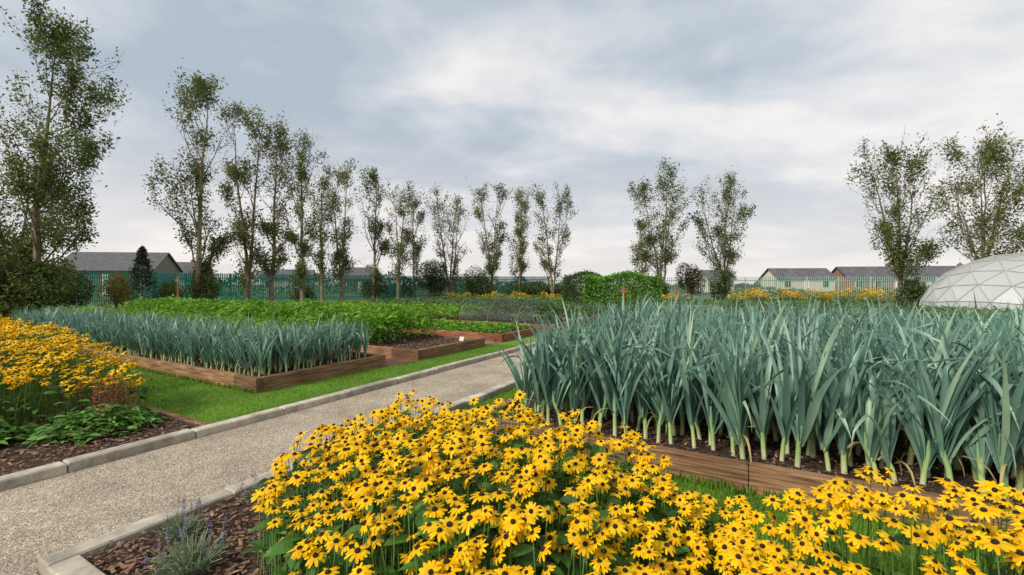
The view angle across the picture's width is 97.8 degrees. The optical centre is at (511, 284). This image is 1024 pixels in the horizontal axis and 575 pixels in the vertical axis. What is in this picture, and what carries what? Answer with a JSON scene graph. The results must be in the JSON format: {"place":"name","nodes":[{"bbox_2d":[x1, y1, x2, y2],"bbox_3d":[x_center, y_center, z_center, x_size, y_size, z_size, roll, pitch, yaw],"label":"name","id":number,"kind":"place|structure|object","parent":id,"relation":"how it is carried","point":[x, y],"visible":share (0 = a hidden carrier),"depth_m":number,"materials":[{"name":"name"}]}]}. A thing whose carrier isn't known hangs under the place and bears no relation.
{"place":"outdoors","nodes":[
{"label":"outdoors","id":0,"kind":"place"},
{"bbox_2d":[54,252,182,294],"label":"timber barn","id":1,"kind":"structure","parent":0,"point":[112,262],"depth_m":62.52,"materials":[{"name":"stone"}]},
{"bbox_2d":[0,305,704,574],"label":"gravel path","id":2,"kind":"structure","parent":0,"point":[128,478],"depth_m":3.50,"materials":[{"name":"beige gravel"}]},
{"bbox_2d":[0,285,920,572],"bbox_3d":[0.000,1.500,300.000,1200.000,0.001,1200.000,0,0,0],"label":"ground","id":3,"kind":"structure","parent":0,"point":[100,301],"depth_m":47.60,"materials":[{"name":"green plant"}]},
{"bbox_2d":[0,265,34,317],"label":"garden shrub","id":4,"kind":"object","parent":3,"relation":"on","point":[8,303],"visible":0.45,"depth_m":19.07,"materials":[{"name":"green plant"}]},
{"bbox_2d":[0,93,72,315],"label":"poplar tree","id":5,"kind":"object","parent":3,"relation":"on","point":[20,250],"visible":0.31,"depth_m":21.12,"materials":[{"name":"green plant"}]},
{"bbox_2d":[0,250,73,319],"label":"garden shrub","id":6,"kind":"object","parent":3,"relation":"on","point":[12,261],"visible":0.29,"depth_m":19.29,"materials":[{"name":"green plant"}]},
{"bbox_2d":[8,254,82,316],"bbox_3d":[-20.260,0.165,19.452,2.740,2.990,1.876,0,0,0],"label":"garden shrub","id":7,"kind":"object","parent":3,"relation":"on","point":[45,288],"visible":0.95,"depth_m":19.07,"materials":[{"name":"green plant"}]},
{"bbox_2d":[0,0,131,311],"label":"poplar tree","id":8,"kind":"object","parent":3,"relation":"on","point":[43,177],"visible":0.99,"depth_m":19.91,"materials":[{"name":"green plant"}]},
{"bbox_2d":[54,265,95,310],"bbox_3d":[-21.980,0.261,22.060,2.530,2.507,1.784,0,0,0],"label":"garden shrub","id":9,"kind":"object","parent":3,"relation":"on","point":[74,297],"visible":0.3,"depth_m":22.07,"materials":[{"name":"green plant"}]},
{"bbox_2d":[46,555,105,574],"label":"concrete kerb","id":10,"kind":"structure","parent":3,"relation":"on","point":[78,565],"depth_m":2.23,"materials":[{"name":"beige concrete"}]},
{"bbox_2d":[0,315,162,428],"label":"rudbeckia plant","id":11,"kind":"object","parent":3,"relation":"on","point":[27,370],"visible":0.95,"depth_m":5.00,"materials":[{"name":"yellow plant"}]},
{"bbox_2d":[93,271,136,309],"bbox_3d":[-21.305,0.437,24.045,1.957,2.290,1.486,0,0,0],"label":"shrub","id":12,"kind":"object","parent":3,"relation":"on","point":[118,291],"visible":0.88,"depth_m":23.91,"materials":[{"name":"green plant"}]},
{"bbox_2d":[105,245,162,308],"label":"conifer tree","id":13,"kind":"object","parent":3,"relation":"on","point":[141,256],"visible":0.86,"depth_m":26.86,"materials":[{"name":"green plant"}]},
{"bbox_2d":[156,279,183,297],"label":"garden shrub","id":14,"kind":"object","parent":3,"relation":"on","point":[167,290],"visible":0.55,"depth_m":26.91,"materials":[{"name":"green plant"}]},
{"bbox_2d":[175,276,178,298],"bbox_3d":[-15.715,0.550,20.994,0.180,1.900,0.063,0,0,0],"label":"wooden post","id":15,"kind":"object","parent":3,"relation":"on","point":[177,280],"visible":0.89,"depth_m":20.98,"materials":[{"name":"brown wood"}]},
{"bbox_2d":[142,58,241,298],"bbox_3d":[-17.621,-5.458,25.146,4.297,14.137,4.631,0,0,26],"label":"poplar tree","id":16,"kind":"object","parent":3,"relation":"on","point":[200,90],"visible":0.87,"depth_m":24.96,"materials":[{"name":"green plant"}]},
{"bbox_2d":[177,260,212,291],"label":"bungalow","id":17,"kind":"object","parent":3,"relation":"on","point":[185,267],"visible":0.17,"depth_m":83.15,"materials":[{"name":"brick"}]},
{"bbox_2d":[174,270,222,300],"bbox_3d":[-17.494,0.404,24.909,2.331,2.500,1.692,0,0,-13],"label":"garden shrub","id":18,"kind":"object","parent":3,"relation":"on","point":[205,282],"visible":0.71,"depth_m":24.80,"materials":[{"name":"green plant"}]},
{"bbox_2d":[213,97,289,300],"bbox_3d":[-16.370,-5.157,27.857,5.010,13.558,3.262,0,0,24],"label":"poplar tree","id":19,"kind":"object","parent":3,"relation":"on","point":[233,171],"visible":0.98,"depth_m":27.72,"materials":[{"name":"green plant"}]},
{"bbox_2d":[244,121,299,300],"bbox_3d":[-15.194,-4.568,29.072,3.220,12.378,3.591,0,0,0],"label":"poplar tree","id":20,"kind":"object","parent":3,"relation":"on","point":[273,232],"visible":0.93,"depth_m":28.61,"materials":[{"name":"green plant"}]},
{"bbox_2d":[259,269,315,291],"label":"bungalow","id":21,"kind":"object","parent":3,"relation":"on","point":[286,271],"visible":0.12,"depth_m":88.12,"materials":[{"name":"brick"}]},
{"bbox_2d":[266,128,328,300],"bbox_3d":[-15.459,-4.992,32.620,3.284,13.212,4.121,0,0,41],"label":"poplar tree","id":22,"kind":"object","parent":3,"relation":"on","point":[303,247],"visible":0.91,"depth_m":32.57,"materials":[{"name":"green plant"}]},
{"bbox_2d":[288,282,316,300],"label":"garden shrub","id":23,"kind":"object","parent":3,"relation":"on","point":[306,290],"visible":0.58,"depth_m":34.01,"materials":[{"name":"green plant"}]},
{"bbox_2d":[57,272,549,305],"bbox_3d":[-22.585,0.300,36.413,58.025,2.400,4.357,0,0,-28],"label":"palisade fence","id":24,"kind":"object","parent":3,"relation":"on","point":[418,289],"visible":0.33,"depth_m":38.42,"materials":[{"name":"teal metal"}]},
{"bbox_2d":[303,168,338,302],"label":"poplar tree","id":25,"kind":"object","parent":3,"relation":"on","point":[322,241],"visible":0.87,"depth_m":35.76,"materials":[{"name":"green plant"}]},
{"bbox_2d":[319,157,358,301],"bbox_3d":[-14.136,-4.832,37.350,3.002,12.897,5.181,0,0,0],"label":"poplar tree","id":26,"kind":"object","parent":3,"relation":"on","point":[339,258],"visible":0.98,"depth_m":36.52,"materials":[{"name":"green plant"}]},
{"bbox_2d":[0,305,681,490],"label":"concrete kerb","id":27,"kind":"structure","parent":3,"relation":"on","point":[31,475],"depth_m":4.34,"materials":[{"name":"grey concrete"}]},
{"bbox_2d":[344,264,378,291],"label":"bungalow","id":28,"kind":"object","parent":3,"relation":"on","point":[357,271],"visible":0.27,"depth_m":90.48,"materials":[{"name":"brick"}]},
{"bbox_2d":[352,165,392,300],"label":"poplar tree","id":29,"kind":"object","parent":3,"relation":"on","point":[376,233],"visible":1,"depth_m":39.62,"materials":[{"name":"green plant"}]},
{"bbox_2d":[359,278,389,300],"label":"garden shrub","id":30,"kind":"object","parent":3,"relation":"on","point":[365,286],"visible":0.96,"depth_m":39.86,"materials":[{"name":"green plant"}]},
{"bbox_2d":[38,305,712,574],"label":"concrete kerb","id":31,"kind":"structure","parent":3,"relation":"on","point":[95,545],"depth_m":2.74,"materials":[{"name":"grey concrete"}]},
{"bbox_2d":[377,180,419,298],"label":"poplar tree","id":32,"kind":"object","parent":3,"relation":"on","point":[399,248],"visible":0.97,"depth_m":43.07,"materials":[{"name":"green plant"}]},
{"bbox_2d":[381,277,416,299],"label":"garden shrub","id":33,"kind":"object","parent":3,"relation":"on","point":[407,286],"visible":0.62,"depth_m":43.90,"materials":[{"name":"green plant"}]},
{"bbox_2d":[394,186,429,298],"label":"poplar tree","id":34,"kind":"object","parent":3,"relation":"on","point":[418,245],"visible":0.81,"depth_m":46.03,"materials":[{"name":"green plant"}]},
{"bbox_2d":[415,258,448,296],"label":"garden shrub","id":35,"kind":"object","parent":3,"relation":"on","point":[429,279],"visible":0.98,"depth_m":43.79,"materials":[{"name":"green plant"}]},
{"bbox_2d":[421,182,471,295],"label":"poplar tree","id":36,"kind":"object","parent":3,"relation":"on","point":[454,271],"visible":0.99,"depth_m":44.49,"materials":[{"name":"green plant"}]},
{"bbox_2d":[393,324,541,341],"bbox_3d":[-6.240,1.403,16.284,15.096,0.234,2.400,0,0,29],"label":"raised bed","id":37,"kind":"object","parent":3,"relation":"on","point":[506,336],"visible":0.1,"depth_m":12.24,"materials":[{"name":"red wood"}]},
{"bbox_2d":[385,317,535,333],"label":"lettuce crop","id":38,"kind":"object","parent":37,"relation":"on","point":[472,326],"visible":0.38,"depth_m":13.06,"materials":[{"name":"green plant"}]},
{"bbox_2d":[362,312,575,330],"bbox_3d":[-4.714,1.402,18.982,15.096,0.235,2.400,0,0,29],"label":"raised bed","id":39,"kind":"object","parent":3,"relation":"on","point":[462,318],"visible":0.14,"depth_m":16.43,"materials":[{"name":"red wood"}]},
{"bbox_2d":[292,300,485,319],"bbox_3d":[-5.980,1.086,19.706,10.442,0.752,2.680,0,0,30],"label":"leafy green crop","id":40,"kind":"object","parent":39,"relation":"on","point":[439,310],"visible":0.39,"depth_m":17.89,"materials":[{"name":"green plant"}]},
{"bbox_2d":[468,308,568,323],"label":"kale crop","id":41,"kind":"object","parent":39,"relation":"on","point":[505,315],"visible":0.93,"depth_m":15.78,"materials":[{"name":"green plant"}]},
{"bbox_2d":[450,265,498,296],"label":"garden shrub","id":42,"kind":"object","parent":3,"relation":"on","point":[474,281],"visible":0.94,"depth_m":43.51,"materials":[{"name":"green plant"}]},
{"bbox_2d":[465,177,512,291],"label":"poplar tree","id":43,"kind":"object","parent":3,"relation":"on","point":[494,263],"visible":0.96,"depth_m":44.73,"materials":[{"name":"green plant"}]},
{"bbox_2d":[69,268,923,297],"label":"distant hedge","id":44,"kind":"object","parent":3,"relation":"on","point":[738,286],"visible":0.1,"depth_m":64.58,"materials":[{"name":"green plant"}]},
{"bbox_2d":[445,291,562,297],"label":"marigold plant","id":45,"kind":"object","parent":3,"relation":"on","point":[517,294],"visible":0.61,"depth_m":40.87,"materials":[{"name":"orange plant"}]},
{"bbox_2d":[379,298,639,310],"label":"vegetable crop","id":46,"kind":"object","parent":3,"relation":"on","point":[516,300],"visible":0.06,"depth_m":27.61,"materials":[{"name":"green plant"}]},
{"bbox_2d":[434,311,600,323],"bbox_3d":[-3.187,1.402,21.680,15.096,0.235,2.400,0,0,29],"label":"raised bed","id":47,"kind":"object","parent":3,"relation":"on","point":[558,313],"visible":0.06,"depth_m":18.58,"materials":[{"name":"red wood"}]},
{"bbox_2d":[345,299,597,316],"bbox_3d":[-2.862,1.110,21.555,14.010,0.640,2.394,0,0,30],"label":"leafy green crop","id":48,"kind":"object","parent":47,"relation":"on","point":[506,307],"visible":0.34,"depth_m":19.57,"materials":[{"name":"green plant"}]},
{"bbox_2d":[504,183,535,295],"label":"poplar tree","id":49,"kind":"object","parent":3,"relation":"on","point":[521,265],"visible":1,"depth_m":45.35,"materials":[{"name":"green plant"}]},
{"bbox_2d":[500,282,549,296],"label":"garden shrub","id":50,"kind":"object","parent":3,"relation":"on","point":[531,289],"visible":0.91,"depth_m":45.13,"materials":[{"name":"green plant"}]},
{"bbox_2d":[424,296,651,302],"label":"vegetable crop","id":51,"kind":"object","parent":3,"relation":"on","point":[499,298],"visible":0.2,"depth_m":32.65,"materials":[{"name":"green plant"}]},
{"bbox_2d":[527,183,578,296],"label":"poplar tree","id":52,"kind":"object","parent":3,"relation":"on","point":[545,262],"visible":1,"depth_m":44.85,"materials":[{"name":"green plant"}]},
{"bbox_2d":[437,296,670,304],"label":"vegetable crop","id":53,"kind":"object","parent":3,"relation":"on","point":[529,297],"visible":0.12,"depth_m":37.46,"materials":[{"name":"green plant"}]},
{"bbox_2d":[543,282,578,296],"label":"garden shrub","id":54,"kind":"object","parent":3,"relation":"on","point":[557,290],"visible":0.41,"depth_m":45.79,"materials":[{"name":"green plant"}]},
{"bbox_2d":[562,269,602,302],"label":"bean hedge","id":55,"kind":"object","parent":3,"relation":"on","point":[566,284],"visible":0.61,"depth_m":29.33,"materials":[{"name":"green plant"}]},
{"bbox_2d":[621,284,625,305],"bbox_3d":[4.000,0.750,15.993,0.180,1.500,0.063,0,0,0],"label":"wooden post","id":56,"kind":"object","parent":3,"relation":"on","point":[623,289],"visible":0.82,"depth_m":15.97,"materials":[{"name":"brown wood"}]},
{"bbox_2d":[582,269,664,311],"bbox_3d":[6.043,0.399,24.510,4.350,2.533,2.578,0,0,14],"label":"box hedge","id":57,"kind":"object","parent":3,"relation":"on","point":[591,282],"visible":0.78,"depth_m":23.70,"materials":[{"name":"green plant"}]},
{"bbox_2d":[627,216,662,285],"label":"poplar tree","id":58,"kind":"object","parent":3,"relation":"on","point":[643,270],"visible":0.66,"depth_m":40.02,"materials":[{"name":"green plant"}]},
{"bbox_2d":[618,291,688,302],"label":"marigold plant","id":59,"kind":"object","parent":3,"relation":"on","point":[669,296],"visible":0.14,"depth_m":35.82,"materials":[{"name":"green plant"}]},
{"bbox_2d":[627,157,689,293],"bbox_3d":[12.847,-4.522,38.324,5.648,12.269,5.364,0,0,0],"label":"poplar tree","id":60,"kind":"object","parent":3,"relation":"on","point":[665,252],"visible":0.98,"depth_m":37.80,"materials":[{"name":"green plant"}]},
{"bbox_2d":[647,282,669,297],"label":"garden shrub","id":61,"kind":"object","parent":3,"relation":"on","point":[665,289],"visible":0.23,"depth_m":37.44,"materials":[{"name":"green plant"}]},
{"bbox_2d":[495,296,835,305],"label":"vegetable crop","id":62,"kind":"object","parent":3,"relation":"on","point":[729,301],"visible":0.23,"depth_m":32.49,"materials":[{"name":"green plant"}]},
{"bbox_2d":[674,262,706,298],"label":"garden shrub","id":63,"kind":"object","parent":3,"relation":"on","point":[690,283],"visible":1,"depth_m":38.97,"materials":[{"name":"green plant"}]},
{"bbox_2d":[695,267,736,292],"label":"bungalow","id":64,"kind":"object","parent":3,"relation":"on","point":[705,272],"visible":0.09,"depth_m":81.87,"materials":[{"name":"paint"}]},
{"bbox_2d":[708,275,732,299],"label":"garden shrub","id":65,"kind":"object","parent":3,"relation":"on","point":[720,290],"visible":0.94,"depth_m":37.23,"materials":[{"name":"green plant"}]},
{"bbox_2d":[685,165,758,298],"bbox_3d":[17.719,-3.852,38.175,6.099,10.937,4.954,0,0,-36],"label":"poplar tree","id":66,"kind":"object","parent":3,"relation":"on","point":[730,253],"visible":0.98,"depth_m":37.61,"materials":[{"name":"green plant"}]},
{"bbox_2d":[549,276,939,299],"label":"palisade fence","id":67,"kind":"object","parent":3,"relation":"on","point":[806,280],"visible":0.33,"depth_m":44.38,"materials":[{"name":"teal metal"}]},
{"bbox_2d":[758,268,837,292],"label":"bungalow","id":68,"kind":"object","parent":3,"relation":"on","point":[797,273],"visible":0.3,"depth_m":77.84,"materials":[{"name":"beige paint"}]},
{"bbox_2d":[723,287,904,304],"bbox_3d":[22.261,0.879,33.011,12.803,1.450,1.844,0,0,0],"label":"marigold plant","id":69,"kind":"object","parent":3,"relation":"on","point":[826,296],"visible":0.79,"depth_m":32.73,"materials":[{"name":"plant"}]},
{"bbox_2d":[717,305,1021,318],"bbox_3d":[15.288,1.251,18.903,12.342,0.713,4.367,0,0,30],"label":"vegetable crop","id":70,"kind":"object","parent":3,"relation":"on","point":[888,309],"visible":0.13,"depth_m":18.79,"materials":[{"name":"green plant"}]},
{"bbox_2d":[725,301,1018,311],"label":"vegetable crop","id":71,"kind":"object","parent":3,"relation":"on","point":[941,307],"visible":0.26,"depth_m":22.81,"materials":[{"name":"green plant"}]},
{"bbox_2d":[831,263,929,292],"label":"bungalow","id":72,"kind":"object","parent":3,"relation":"on","point":[866,272],"visible":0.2,"depth_m":78.13,"materials":[{"name":"brick"}]},
{"bbox_2d":[857,281,918,286],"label":"window panes","id":73,"kind":"structure","parent":72,"relation":"in","point":[879,282],"depth_m":77.09,"materials":[{"name":"grey glass"}]},
{"bbox_2d":[842,129,967,306],"bbox_3d":[24.175,-4.088,28.245,4.680,11.413,6.215,0,0,-28],"label":"poplar tree","id":74,"kind":"object","parent":3,"relation":"on","point":[899,259],"visible":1,"depth_m":27.45,"materials":[{"name":"green plant"}]},
{"bbox_2d":[893,278,929,306],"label":"garden shrub","id":75,"kind":"object","parent":3,"relation":"on","point":[914,293],"visible":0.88,"depth_m":27.27,"materials":[{"name":"green plant"}]},
{"bbox_2d":[916,262,962,288],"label":"bungalow","id":76,"kind":"object","parent":3,"relation":"on","point":[934,271],"visible":0.16,"depth_m":81.08,"materials":[{"name":"brick"}]},
{"bbox_2d":[911,113,1023,260],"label":"poplar tree","id":77,"kind":"object","parent":3,"relation":"on","point":[981,223],"visible":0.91,"depth_m":25.51,"materials":[{"name":"green plant"}]},
{"bbox_2d":[919,253,1023,312],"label":"geodesic dome","id":78,"kind":"structure","parent":3,"relation":"on","point":[993,280],"depth_m":21.21,"materials":[{"name":"white plastic"}]},
{"bbox_2d":[1008,157,1023,251],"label":"poplar tree","id":79,"kind":"object","parent":3,"relation":"on","point":[1018,165],"visible":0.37,"depth_m":28.49,"materials":[{"name":"green plant"}]},
{"bbox_3d":[-1.562,1.402,24.552,15.096,0.235,2.800,0,0,30],"label":"raised bed","id":80,"kind":"object","parent":3,"relation":"on","visible":0},
{"bbox_2d":[389,298,620,312],"bbox_3d":[-1.231,1.113,24.424,14.088,0.740,2.889,0,0,30],"label":"kale crop","id":81,"kind":"object","parent":80,"relation":"on","point":[519,302],"visible":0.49,"depth_m":23.37,"materials":[{"name":"green plant"}]},
{"bbox_3d":[10.576,1.402,14.123,9.496,0.235,5.000,0,0,29],"label":"raised bed","id":82,"kind":"object","parent":3,"relation":"on","visible":0},
{"bbox_2d":[709,307,1014,322],"bbox_3d":[10.670,1.118,14.067,9.603,0.651,5.252,0,0,30],"label":"leafy green crop","id":83,"kind":"object","parent":82,"relation":"on","point":[859,314],"visible":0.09,"depth_m":14.35,"materials":[{"name":"green plant"}]},
{"bbox_2d":[386,324,580,365],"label":"red gravel path","id":84,"kind":"structure","parent":0,"point":[391,361],"depth_m":8.75,"materials":[{"name":"brown gravel"}]},
{"bbox_2d":[459,298,544,320],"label":"netting tunnel","id":85,"kind":"structure","parent":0,"point":[496,301],"depth_m":16.25,"materials":[{"name":"green"}]},
{"bbox_2d":[0,0,1023,284],"label":"sky","id":86,"kind":"structure","parent":0,"point":[586,96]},
{"bbox_2d":[15,342,1023,574],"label":"lawn","id":87,"kind":"structure","parent":0,"point":[368,382],"depth_m":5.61,"materials":[{"name":"green plant"}]},
{"bbox_2d":[0,379,210,475],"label":"flower border","id":88,"kind":"object","parent":87,"relation":"on","point":[14,458],"visible":0.27,"depth_m":4.11,"materials":[{"name":"brown wood"}]},
{"bbox_2d":[0,403,168,447],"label":"hosta plant","id":89,"kind":"object","parent":88,"relation":"on","point":[55,429],"visible":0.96,"depth_m":4.25,"materials":[{"name":"green plant"}]},
{"bbox_2d":[55,369,139,436],"bbox_3d":[-4.206,1.171,4.563,0.998,0.558,0.450,0,0,29],"label":"astilbe plant","id":90,"kind":"object","parent":88,"relation":"on","point":[111,393],"visible":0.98,"depth_m":4.53,"materials":[{"name":"green plant"}]},
{"bbox_2d":[9,331,385,392],"bbox_3d":[-9.412,1.403,10.840,14.936,0.234,2.400,0,0,30],"label":"raised bed","id":91,"kind":"object","parent":87,"relation":"on","point":[273,380],"visible":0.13,"depth_m":7.12,"materials":[{"name":"brown wood"}]},
{"bbox_2d":[7,305,371,376],"bbox_3d":[-7.807,0.895,9.835,11.353,0.948,2.642,0,0,29],"label":"leek crop","id":92,"kind":"object","parent":91,"relation":"on","point":[216,344],"visible":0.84,"depth_m":7.61,"materials":[{"name":"green plant"}]},
{"bbox_2d":[46,304,333,359],"bbox_3d":[-8.694,0.992,10.948,12.214,0.843,1.353,0,0,29],"label":"carrot crop","id":93,"kind":"object","parent":91,"relation":"on","point":[232,321],"visible":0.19,"depth_m":9.92,"materials":[{"name":"green plant"}]},
{"bbox_2d":[244,362,250,375],"bbox_3d":[-3.761,1.220,6.349,0.120,0.220,0.040,0,0,29],"label":"plant label","id":94,"kind":"object","parent":91,"relation":"on","point":[247,366],"visible":0.86,"depth_m":6.34,"materials":[{"name":"grey"}]},
{"bbox_2d":[326,354,332,364],"bbox_3d":[-2.939,1.240,7.194,0.120,0.220,0.040,0,0,30],"label":"plant label","id":95,"kind":"object","parent":91,"relation":"attached to","point":[329,357],"visible":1,"depth_m":7.19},
{"bbox_2d":[255,330,484,360],"bbox_3d":[-7.816,1.403,13.499,15.096,0.235,2.400,0,0,29],"label":"raised bed","id":96,"kind":"object","parent":87,"relation":"on","point":[433,349],"visible":0.16,"depth_m":9.82,"materials":[{"name":"brown wood"}]},
{"bbox_2d":[118,294,437,343],"bbox_3d":[-7.981,0.883,13.615,12.933,1.120,2.510,0,0,30],"label":"leafy green crop","id":97,"kind":"object","parent":96,"relation":"on","point":[375,317],"visible":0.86,"depth_m":11.49,"materials":[{"name":"green plant"}]},
{"bbox_2d":[86,460,737,574],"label":"flower border","id":98,"kind":"object","parent":87,"relation":"on","point":[129,556],"visible":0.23,"depth_m":2.45,"materials":[{"name":"brown wood"}]},
{"bbox_2d":[150,495,208,544],"bbox_3d":[-1.877,1.343,2.535,0.262,0.252,0.250,0,0,6],"label":"lavender plant","id":99,"kind":"object","parent":98,"relation":"on","point":[172,528],"visible":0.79,"depth_m":2.52,"materials":[{"name":"green plant"}]},
{"bbox_2d":[138,510,231,574],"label":"lavender plant","id":100,"kind":"object","parent":98,"relation":"on","point":[188,562],"visible":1,"depth_m":2.21,"materials":[{"name":"green plant"}]},
{"bbox_2d":[239,470,266,503],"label":"lavender plant","id":101,"kind":"object","parent":98,"relation":"on","point":[248,498],"visible":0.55,"depth_m":2.96,"materials":[{"name":"green plant"}]},
{"bbox_2d":[241,389,739,574],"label":"rudbeckia plant","id":102,"kind":"object","parent":98,"relation":"on","point":[453,513],"visible":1,"depth_m":1.90,"materials":[{"name":"yellow plant"}]},
{"bbox_2d":[714,466,1023,574],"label":"rudbeckia plant","id":103,"kind":"object","parent":98,"relation":"on","point":[970,540],"visible":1,"depth_m":1.71,"materials":[{"name":"yellow plant"}]},
{"bbox_2d":[471,390,1023,533],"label":"raised bed","id":104,"kind":"object","parent":87,"relation":"on","point":[704,462],"visible":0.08,"depth_m":3.34,"materials":[{"name":"brown wood"}]},
{"bbox_2d":[362,333,1022,506],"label":"bark mulch","id":105,"kind":"object","parent":104,"relation":"on","point":[774,458],"visible":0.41,"depth_m":3.72,"materials":[{"name":"brown wood"}]},
{"bbox_2d":[486,290,1023,500],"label":"leek crop","id":106,"kind":"object","parent":104,"relation":"on","point":[871,386],"visible":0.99,"depth_m":3.56,"materials":[{"name":"green plant"}]},
{"bbox_2d":[506,305,717,343],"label":"lawn","id":107,"kind":"structure","parent":0,"point":[525,339],"depth_m":12.36,"materials":[{"name":"green plant"}]},
{"bbox_2d":[675,287,679,312],"bbox_3d":[6.660,0.800,17.994,0.180,1.400,0.063,0,0,0],"label":"wooden post","id":108,"kind":"object","parent":107,"relation":"on","point":[676,291],"visible":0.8,"depth_m":17.98,"materials":[{"name":"brown wood"}]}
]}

